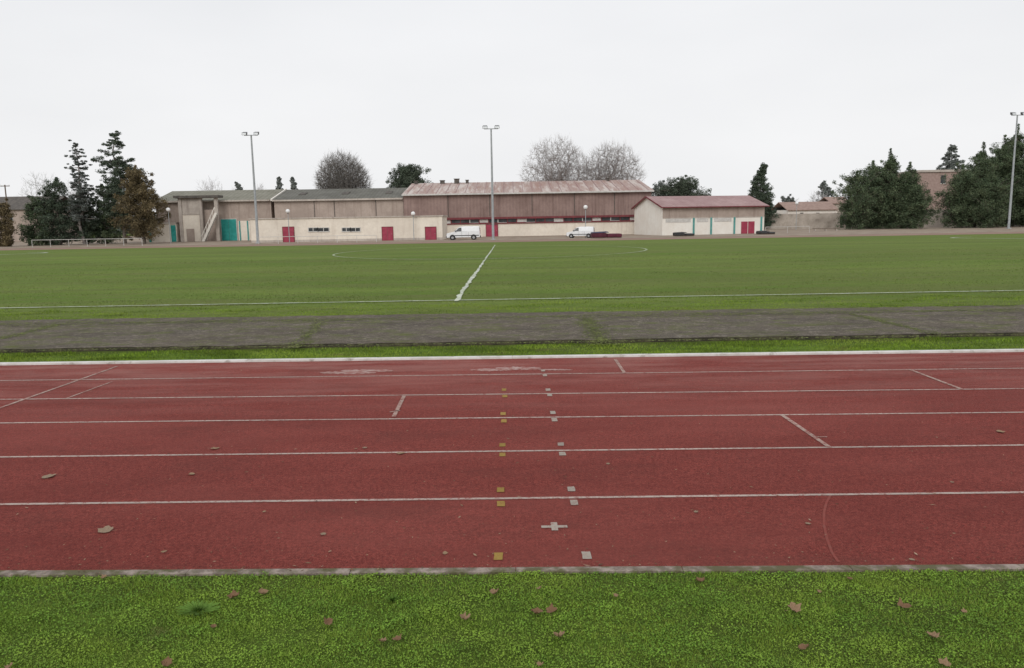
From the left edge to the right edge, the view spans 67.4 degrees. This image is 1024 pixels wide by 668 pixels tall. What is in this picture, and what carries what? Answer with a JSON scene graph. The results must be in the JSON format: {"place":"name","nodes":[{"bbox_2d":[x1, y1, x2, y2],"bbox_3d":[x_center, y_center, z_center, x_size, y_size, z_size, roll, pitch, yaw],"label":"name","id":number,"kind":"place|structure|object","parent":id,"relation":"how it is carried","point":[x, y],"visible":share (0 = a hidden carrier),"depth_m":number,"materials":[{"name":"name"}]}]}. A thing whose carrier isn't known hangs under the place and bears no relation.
{"place":"outdoors","nodes":[
{"label":"outdoors","id":0,"kind":"place"},
{"bbox_2d":[0,352,1023,569],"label":"running track","id":1,"kind":"structure","parent":0,"point":[443,442],"depth_m":6.68,"materials":[{"name":"red rubber"}]},
{"bbox_2d":[98,525,112,532],"bbox_3d":[-2.811,1.355,5.335,0.118,0.011,0.116,-6,10,-29],"label":"fallen leaf","id":2,"kind":"object","parent":1,"relation":"on","point":[108,528],"visible":1,"depth_m":5.33,"materials":[{"name":"beige plant"}]},
{"bbox_2d":[0,349,1023,364],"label":"track kerb","id":3,"kind":"structure","parent":1,"relation":"on","point":[517,357],"depth_m":11.71,"materials":[{"name":"white paint"}]},
{"bbox_2d":[1,360,1023,574],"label":"leaf litter","id":4,"kind":"object","parent":1,"relation":"on","point":[514,516],"visible":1,"depth_m":5.07,"materials":[{"name":"brown plant"}]},
{"bbox_2d":[0,224,1023,667],"bbox_3d":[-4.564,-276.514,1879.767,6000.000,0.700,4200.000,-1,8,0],"label":"ground","id":5,"kind":"structure","parent":0,"point":[258,642],"depth_m":4.11,"materials":[{"name":"green plant"}]},
{"bbox_2d":[0,198,17,246],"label":"shrub","id":6,"kind":"object","parent":5,"relation":"on","point":[7,230],"visible":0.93,"depth_m":118.15,"materials":[{"name":"brown plant"}]},
{"bbox_2d":[16,196,53,245],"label":"conifer tree","id":7,"kind":"object","parent":5,"relation":"on","point":[29,233],"visible":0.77,"depth_m":121.64,"materials":[{"name":"green plant"}]},
{"bbox_2d":[18,172,57,195],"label":"bare tree","id":8,"kind":"object","parent":5,"relation":"on","point":[41,185],"visible":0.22,"depth_m":205.04,"materials":[{"name":"grey plant"}]},
{"bbox_2d":[0,196,78,240],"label":"stone house","id":9,"kind":"structure","parent":5,"relation":"on","point":[17,206],"depth_m":163.53,"materials":[{"name":"beige stone"}]},
{"bbox_2d":[26,177,81,244],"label":"conifer tree","id":10,"kind":"object","parent":5,"relation":"on","point":[59,219],"visible":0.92,"depth_m":122.27,"materials":[{"name":"green plant"}]},
{"bbox_2d":[51,178,75,198],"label":"bare tree","id":11,"kind":"object","parent":5,"relation":"on","point":[68,191],"visible":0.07,"depth_m":211.62,"materials":[{"name":"grey plant"}]},
{"bbox_2d":[64,139,98,243],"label":"conifer tree","id":12,"kind":"object","parent":5,"relation":"on","point":[77,215],"visible":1,"depth_m":122.99,"materials":[{"name":"green plant"}]},
{"bbox_2d":[62,193,108,243],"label":"conifer tree","id":13,"kind":"object","parent":5,"relation":"on","point":[86,231],"visible":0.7,"depth_m":124.82,"materials":[{"name":"green plant"}]},
{"bbox_2d":[75,183,128,243],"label":"conifer tree","id":14,"kind":"object","parent":5,"relation":"on","point":[111,237],"visible":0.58,"depth_m":126.50,"materials":[{"name":"green plant"}]},
{"bbox_2d":[90,130,143,242],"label":"conifer tree","id":15,"kind":"object","parent":5,"relation":"on","point":[114,181],"visible":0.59,"depth_m":124.15,"materials":[{"name":"green plant"}]},
{"bbox_2d":[108,165,171,243],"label":"ivy tree","id":16,"kind":"object","parent":5,"relation":"on","point":[143,200],"visible":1,"depth_m":119.22,"materials":[{"name":"brown plant"}]},
{"bbox_2d":[175,599,220,616],"bbox_3d":[-1.723,1.508,4.213,0.255,0.035,0.201,-1,8,0],"label":"grass tuft","id":17,"kind":"object","parent":5,"relation":"on","point":[209,607],"visible":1,"depth_m":4.22,"materials":[{"name":"green plant"}]},
{"bbox_2d":[197,176,222,190],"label":"bare tree","id":18,"kind":"object","parent":5,"relation":"on","point":[210,184],"visible":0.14,"depth_m":196.30,"materials":[{"name":"grey plant"}]},
{"bbox_2d":[141,189,283,241],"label":"changing block","id":19,"kind":"structure","parent":5,"relation":"on","point":[217,215],"depth_m":134.31,"materials":[{"name":"grey concrete"}]},
{"bbox_2d":[186,229,194,241],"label":"door","id":20,"kind":"structure","parent":19,"relation":"in","point":[190,232],"depth_m":132.97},
{"bbox_2d":[220,219,237,240],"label":"door","id":21,"kind":"structure","parent":19,"relation":"in","point":[229,232],"depth_m":134.90,"materials":[{"name":"teal paint"}]},
{"bbox_2d":[234,181,242,189],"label":"evergreen tree","id":22,"kind":"object","parent":5,"relation":"on","point":[237,185],"visible":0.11,"depth_m":186.20,"materials":[{"name":"green plant"}]},
{"bbox_2d":[275,176,283,188],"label":"evergreen tree","id":23,"kind":"object","parent":5,"relation":"on","point":[279,183],"visible":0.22,"depth_m":168.61,"materials":[{"name":"green plant"}]},
{"bbox_2d":[289,177,297,189],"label":"evergreen tree","id":24,"kind":"object","parent":5,"relation":"on","point":[293,185],"visible":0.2,"depth_m":166.59,"materials":[{"name":"green plant"}]},
{"bbox_2d":[312,147,373,188],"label":"bare tree","id":25,"kind":"object","parent":5,"relation":"on","point":[342,178],"visible":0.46,"depth_m":149.99,"materials":[{"name":"grey plant"}]},
{"bbox_2d":[248,188,447,242],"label":"gymnasium","id":26,"kind":"structure","parent":5,"relation":"on","point":[325,215],"depth_m":117.06,"materials":[{"name":"beige paint"}]},
{"bbox_2d":[282,227,294,241],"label":"door","id":27,"kind":"structure","parent":26,"relation":"in","point":[285,231],"depth_m":116.88,"materials":[{"name":"paint"}]},
{"bbox_2d":[308,227,317,231],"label":"window","id":28,"kind":"structure","parent":26,"relation":"in","point":[310,229],"depth_m":116.80,"materials":[{"name":"black glass"}]},
{"bbox_2d":[317,227,329,231],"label":"window","id":29,"kind":"structure","parent":26,"relation":"in","point":[320,229],"depth_m":116.80,"materials":[{"name":"black glass"}]},
{"bbox_2d":[341,227,350,231],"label":"window","id":30,"kind":"structure","parent":26,"relation":"in","point":[344,229],"depth_m":116.83,"materials":[{"name":"black glass"}]},
{"bbox_2d":[350,227,360,231],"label":"window","id":31,"kind":"structure","parent":26,"relation":"in","point":[353,229],"depth_m":116.83,"materials":[{"name":"black glass"}]},
{"bbox_2d":[381,227,393,240],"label":"door","id":32,"kind":"structure","parent":26,"relation":"in","point":[387,232],"depth_m":116.91,"materials":[{"name":"paint"}]},
{"bbox_2d":[425,227,436,239],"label":"door","id":33,"kind":"structure","parent":26,"relation":"in","point":[430,232],"depth_m":116.94,"materials":[{"name":"paint"}]},
{"bbox_2d":[384,594,397,601],"bbox_3d":[-0.675,1.479,4.292,0.093,0.035,0.081,-5,9,-27],"label":"grass tuft","id":34,"kind":"object","parent":5,"relation":"on","point":[391,598],"visible":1,"depth_m":4.29,"materials":[{"name":"green plant"}]},
{"bbox_2d":[385,163,430,187],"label":"evergreen tree","id":35,"kind":"object","parent":5,"relation":"on","point":[408,175],"visible":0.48,"depth_m":155.68,"materials":[{"name":"green plant"}]},
{"bbox_2d":[0,234,1023,320],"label":"football pitch","id":36,"kind":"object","parent":5,"relation":"on","point":[554,250],"visible":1,"depth_m":29.40,"materials":[{"name":"green plant"}]},
{"bbox_2d":[0,294,1023,320],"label":"pitch edge grass","id":37,"kind":"structure","parent":36,"relation":"on","point":[499,309],"depth_m":18.55,"materials":[{"name":"green plant"}]},
{"bbox_2d":[0,247,1023,309],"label":"pitch grass tufts","id":38,"kind":"object","parent":36,"relation":"on","point":[147,303],"visible":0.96,"depth_m":26.63,"materials":[{"name":"green plant"}]},
{"bbox_2d":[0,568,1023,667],"bbox_3d":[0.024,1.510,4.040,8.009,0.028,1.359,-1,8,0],"label":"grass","id":39,"kind":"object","parent":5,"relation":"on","point":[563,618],"visible":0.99,"depth_m":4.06,"materials":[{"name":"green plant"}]},
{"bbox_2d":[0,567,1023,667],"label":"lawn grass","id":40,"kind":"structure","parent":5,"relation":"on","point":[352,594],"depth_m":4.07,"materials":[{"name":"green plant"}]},
{"bbox_2d":[161,655,175,665],"bbox_3d":[-1.646,1.570,3.681,0.062,0.036,0.048,-9,12,-44],"label":"fallen leaf","id":41,"kind":"object","parent":40,"relation":"on","point":[166,661],"visible":1,"depth_m":3.69,"materials":[{"name":"brown plant"}]},
{"bbox_2d":[226,590,238,598],"bbox_3d":[-1.577,1.474,4.328,0.066,0.042,0.071,4,10,31],"label":"fallen leaf","id":42,"kind":"object","parent":40,"relation":"on","point":[234,593],"visible":1,"depth_m":4.34,"materials":[{"name":"brown plant"}]},
{"bbox_2d":[258,588,268,593],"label":"fallen leaf","id":43,"kind":"object","parent":40,"relation":"on","point":[262,591],"visible":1,"depth_m":4.37,"materials":[{"name":"beige plant"}]},
{"bbox_2d":[324,617,335,624],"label":"fallen leaf","id":44,"kind":"object","parent":40,"relation":"on","point":[329,620],"visible":1,"depth_m":4.04,"materials":[{"name":"brown plant"}]},
{"bbox_2d":[392,633,401,640],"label":"fallen leaf","id":45,"kind":"object","parent":40,"relation":"on","point":[396,637],"visible":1,"depth_m":3.87,"materials":[{"name":"brown plant"}]},
{"bbox_2d":[459,611,470,619],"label":"fallen leaf","id":46,"kind":"object","parent":40,"relation":"on","point":[464,616],"visible":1,"depth_m":4.07,"materials":[{"name":"beige plant"}]},
{"bbox_2d":[531,607,542,613],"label":"fallen leaf","id":47,"kind":"object","parent":40,"relation":"on","point":[536,610],"visible":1,"depth_m":4.11,"materials":[{"name":"brown plant"}]},
{"bbox_2d":[546,603,556,612],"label":"fallen leaf","id":48,"kind":"object","parent":40,"relation":"on","point":[550,608],"visible":1,"depth_m":4.13,"materials":[{"name":"brown plant"}]},
{"bbox_2d":[551,631,564,636],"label":"fallen leaf","id":49,"kind":"object","parent":40,"relation":"on","point":[561,633],"visible":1,"depth_m":3.88,"materials":[{"name":"brown plant"}]},
{"bbox_2d":[785,602,800,611],"bbox_3d":[1.496,1.456,4.084,0.080,0.034,0.086,4,10,28],"label":"fallen leaf","id":50,"kind":"object","parent":40,"relation":"on","point":[794,607],"visible":1,"depth_m":4.10,"materials":[{"name":"beige plant"}]},
{"bbox_2d":[796,643,808,649],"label":"fallen leaf","id":51,"kind":"object","parent":40,"relation":"on","point":[802,646],"visible":1,"depth_m":3.73,"materials":[{"name":"brown plant"}]},
{"bbox_2d":[897,598,912,611],"bbox_3d":[2.090,1.440,4.088,0.075,0.042,0.078,3,9,23],"label":"fallen leaf","id":52,"kind":"object","parent":40,"relation":"on","point":[903,605],"visible":1,"depth_m":4.11,"materials":[{"name":"brown plant"}]},
{"bbox_2d":[927,631,944,637],"bbox_3d":[2.097,1.487,3.813,0.075,0.030,0.070,-7,11,-37],"label":"fallen leaf","id":53,"kind":"object","parent":40,"relation":"on","point":[934,634],"visible":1,"depth_m":3.82,"materials":[{"name":"brown plant"}]},
{"bbox_2d":[938,657,950,667],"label":"fallen leaf","id":54,"kind":"object","parent":40,"relation":"on","point":[945,662],"visible":1,"depth_m":3.58,"materials":[{"name":"brown plant"}]},
{"bbox_2d":[0,564,1023,576],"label":"track kerb","id":55,"kind":"structure","parent":5,"relation":"on","point":[554,570],"depth_m":4.62,"materials":[{"name":"concrete"}]},
{"bbox_2d":[0,335,1023,361],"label":"verge grass","id":56,"kind":"structure","parent":5,"relation":"on","point":[128,356],"depth_m":12.47,"materials":[{"name":"green plant"}]},
{"bbox_2d":[0,305,1023,352],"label":"asphalt runway","id":57,"kind":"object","parent":5,"relation":"on","point":[203,333],"visible":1,"depth_m":14.55,"materials":[{"name":"grey asphalt"}]},
{"bbox_2d":[0,224,1023,248],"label":"car park","id":58,"kind":"structure","parent":5,"relation":"on","point":[778,232],"depth_m":118.56,"materials":[{"name":"grey asphalt"}]},
{"bbox_2d":[31,238,142,246],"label":"railing","id":59,"kind":"object","parent":58,"relation":"on","point":[86,239],"visible":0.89,"depth_m":111.02,"materials":[{"name":"grey metal"}]},
{"bbox_2d":[166,208,170,243],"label":"globe lamp","id":60,"kind":"object","parent":58,"relation":"on","point":[167,209],"visible":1,"depth_m":120.42,"materials":[{"name":"metal"}]},
{"bbox_2d":[242,132,260,242],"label":"floodlight mast","id":61,"kind":"object","parent":58,"relation":"on","point":[254,189],"visible":0.95,"depth_m":111.83,"materials":[{"name":"metal"}]},
{"bbox_2d":[258,235,376,243],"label":"railing","id":62,"kind":"object","parent":58,"relation":"on","point":[317,237],"visible":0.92,"depth_m":108.06,"materials":[{"name":"white metal"}]},
{"bbox_2d":[446,226,480,239],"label":"delivery van","id":63,"kind":"object","parent":58,"relation":"on","point":[473,232],"visible":1,"depth_m":113.11,"materials":[{"name":"white paint"}]},
{"bbox_2d":[482,125,498,239],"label":"floodlight mast","id":64,"kind":"object","parent":58,"relation":"on","point":[492,195],"visible":1,"depth_m":109.88,"materials":[{"name":"metal"}]},
{"bbox_2d":[566,227,594,237],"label":"delivery van","id":65,"kind":"object","parent":58,"relation":"on","point":[582,231],"visible":0.87,"depth_m":113.28,"materials":[{"name":"white paint"}]},
{"bbox_2d":[590,231,621,237],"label":"landing mat","id":66,"kind":"object","parent":58,"relation":"on","point":[602,234],"visible":1,"depth_m":109.87,"materials":[{"name":"red plastic"}]},
{"bbox_2d":[673,232,694,235],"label":"landing mat","id":67,"kind":"object","parent":58,"relation":"on","point":[682,234],"visible":1,"depth_m":112.93,"materials":[{"name":"black plastic"}]},
{"bbox_2d":[756,230,774,233],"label":"landing mat","id":68,"kind":"object","parent":58,"relation":"on","point":[761,232],"visible":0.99,"depth_m":115.88,"materials":[{"name":"black plastic"}]},
{"bbox_2d":[765,226,809,232],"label":"railing","id":69,"kind":"object","parent":58,"relation":"on","point":[795,226],"visible":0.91,"depth_m":123.89,"materials":[{"name":"white metal"}]},
{"bbox_2d":[1006,112,1023,228],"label":"floodlight mast","id":70,"kind":"object","parent":58,"relation":"on","point":[1012,178],"visible":1,"depth_m":127.55,"materials":[{"name":"metal"}]},
{"bbox_2d":[402,178,653,236],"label":"sports hall","id":71,"kind":"structure","parent":5,"relation":"on","point":[538,208],"depth_m":133.38,"materials":[{"name":"brown metal"}]},
{"bbox_2d":[486,224,497,236],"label":"door","id":72,"kind":"structure","parent":71,"relation":"in","point":[488,226],"depth_m":133.75,"materials":[{"name":"paint"}]},
{"bbox_2d":[563,218,572,221],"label":"window","id":73,"kind":"structure","parent":71,"relation":"in","point":[564,219],"depth_m":133.68,"materials":[{"name":"black glass"}]},
{"bbox_2d":[610,217,619,220],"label":"window","id":74,"kind":"structure","parent":71,"relation":"in","point":[611,218],"depth_m":133.65,"materials":[{"name":"black glass"}]},
{"bbox_2d":[520,134,593,181],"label":"bare tree","id":75,"kind":"object","parent":5,"relation":"on","point":[559,176],"visible":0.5,"depth_m":150.47,"materials":[{"name":"grey plant"}]},
{"bbox_2d":[577,139,644,180],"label":"bare tree","id":76,"kind":"object","parent":5,"relation":"on","point":[602,170],"visible":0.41,"depth_m":152.35,"materials":[{"name":"grey plant"}]},
{"bbox_2d":[651,180,670,195],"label":"evergreen tree","id":77,"kind":"object","parent":5,"relation":"on","point":[658,185],"visible":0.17,"depth_m":176.42,"materials":[{"name":"green plant"}]},
{"bbox_2d":[655,175,711,195],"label":"evergreen tree","id":78,"kind":"object","parent":5,"relation":"on","point":[684,187],"visible":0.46,"depth_m":166.02,"materials":[{"name":"green plant"}]},
{"bbox_2d":[631,195,769,234],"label":"club pavilion","id":79,"kind":"structure","parent":5,"relation":"on","point":[695,215],"depth_m":122.88,"materials":[{"name":"beige paint"}]},
{"bbox_2d":[666,219,690,222],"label":"window","id":80,"kind":"structure","parent":79,"relation":"in","point":[667,220],"depth_m":120.80,"materials":[{"name":"white glass"}]},
{"bbox_2d":[697,218,707,221],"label":"window","id":81,"kind":"structure","parent":79,"relation":"in","point":[698,219],"depth_m":121.72,"materials":[{"name":"white glass"}]},
{"bbox_2d":[714,218,731,221],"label":"window","id":82,"kind":"structure","parent":79,"relation":"in","point":[715,219],"depth_m":122.46,"materials":[{"name":"white glass"}]},
{"bbox_2d":[741,221,747,233],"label":"door","id":83,"kind":"structure","parent":79,"relation":"in","point":[744,225],"depth_m":123.55,"materials":[{"name":"paint"}]},
{"bbox_2d":[748,221,754,233],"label":"door","id":84,"kind":"structure","parent":79,"relation":"in","point":[751,224],"depth_m":123.79,"materials":[{"name":"paint"}]},
{"bbox_2d":[747,162,780,226],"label":"conifer tree","id":85,"kind":"object","parent":5,"relation":"on","point":[758,184],"visible":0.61,"depth_m":156.83,"materials":[{"name":"green plant"}]},
{"bbox_2d":[775,194,795,209],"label":"evergreen tree","id":86,"kind":"object","parent":5,"relation":"on","point":[787,199],"visible":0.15,"depth_m":197.04,"materials":[{"name":"green plant"}]},
{"bbox_2d":[764,213,840,228],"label":"boundary wall","id":87,"kind":"structure","parent":5,"relation":"on","point":[816,220],"depth_m":158.44,"materials":[{"name":"concrete"}]},
{"bbox_2d":[771,201,838,213],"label":"distant house","id":88,"kind":"structure","parent":5,"relation":"on","point":[814,207],"depth_m":189.36,"materials":[{"name":"ceramic"}]},
{"bbox_2d":[806,188,827,201],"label":"bare tree","id":89,"kind":"object","parent":5,"relation":"on","point":[816,195],"visible":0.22,"depth_m":217.07,"materials":[{"name":"grey plant"}]},
{"bbox_2d":[816,180,833,200],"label":"evergreen tree","id":90,"kind":"object","parent":5,"relation":"on","point":[825,188],"visible":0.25,"depth_m":225.47,"materials":[{"name":"green plant"}]},
{"bbox_2d":[820,197,845,224],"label":"distant house","id":91,"kind":"structure","parent":5,"relation":"on","point":[833,201],"depth_m":208.95,"materials":[{"name":"stone"}]},
{"bbox_2d":[830,167,884,229],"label":"conifer tree","id":92,"kind":"object","parent":5,"relation":"on","point":[855,206],"visible":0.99,"depth_m":142.13,"materials":[{"name":"green plant"}]},
{"bbox_2d":[849,160,903,228],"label":"conifer tree","id":93,"kind":"object","parent":5,"relation":"on","point":[869,171],"visible":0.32,"depth_m":145.87,"materials":[{"name":"green plant"}]},
{"bbox_2d":[862,148,910,228],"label":"conifer tree","id":94,"kind":"object","parent":5,"relation":"on","point":[890,164],"visible":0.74,"depth_m":144.26,"materials":[{"name":"green plant"}]},
{"bbox_2d":[874,161,940,228],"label":"conifer tree","id":95,"kind":"object","parent":5,"relation":"on","point":[913,174],"visible":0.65,"depth_m":142.65,"materials":[{"name":"green plant"}]},
{"bbox_2d":[893,181,940,228],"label":"conifer tree","id":96,"kind":"object","parent":5,"relation":"on","point":[915,212],"visible":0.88,"depth_m":141.40,"materials":[{"name":"green plant"}]},
{"bbox_2d":[892,169,970,209],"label":"brick apartment block","id":97,"kind":"structure","parent":5,"relation":"on","point":[933,178],"depth_m":172.04,"materials":[{"name":"brown brick"}]},
{"bbox_2d":[919,209,951,226],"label":"boundary wall","id":98,"kind":"structure","parent":5,"relation":"on","point":[937,223],"depth_m":156.54,"materials":[{"name":"grey concrete"}]},
{"bbox_2d":[936,144,965,169],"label":"conifer tree","id":99,"kind":"object","parent":5,"relation":"on","point":[949,164],"visible":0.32,"depth_m":195.30,"materials":[{"name":"green plant"}]},
{"bbox_2d":[931,163,985,227],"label":"conifer tree","id":100,"kind":"object","parent":5,"relation":"on","point":[956,201],"visible":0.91,"depth_m":140.32,"materials":[{"name":"green plant"}]},
{"bbox_2d":[947,141,1008,226],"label":"conifer tree","id":101,"kind":"object","parent":5,"relation":"on","point":[983,163],"visible":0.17,"depth_m":142.09,"materials":[{"name":"green plant"}]},
{"bbox_2d":[963,172,1019,227],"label":"conifer tree","id":102,"kind":"object","parent":5,"relation":"on","point":[993,197],"visible":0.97,"depth_m":137.22,"materials":[{"name":"green plant"}]},
{"bbox_2d":[988,134,1023,226],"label":"conifer tree","id":103,"kind":"object","parent":5,"relation":"on","point":[1002,153],"visible":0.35,"depth_m":144.09,"materials":[{"name":"green plant"}]},
{"bbox_2d":[995,123,1023,226],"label":"conifer tree","id":104,"kind":"object","parent":5,"relation":"on","point":[1017,221],"visible":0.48,"depth_m":143.71,"materials":[{"name":"green plant"}]},
{"bbox_2d":[1006,144,1023,223],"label":"conifer tree","id":105,"kind":"object","parent":5,"relation":"on","point":[1021,171],"visible":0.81,"depth_m":141.97,"materials":[{"name":"green plant"}]},
{"bbox_2d":[0,232,1023,249],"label":"running track","id":106,"kind":"structure","parent":0,"point":[514,241],"depth_m":99.89,"materials":[{"name":"red rubber"}]},
{"bbox_2d":[0,0,1023,226],"label":"sky","id":107,"kind":"structure","parent":0,"point":[710,91],"materials":[{"name":"white"}]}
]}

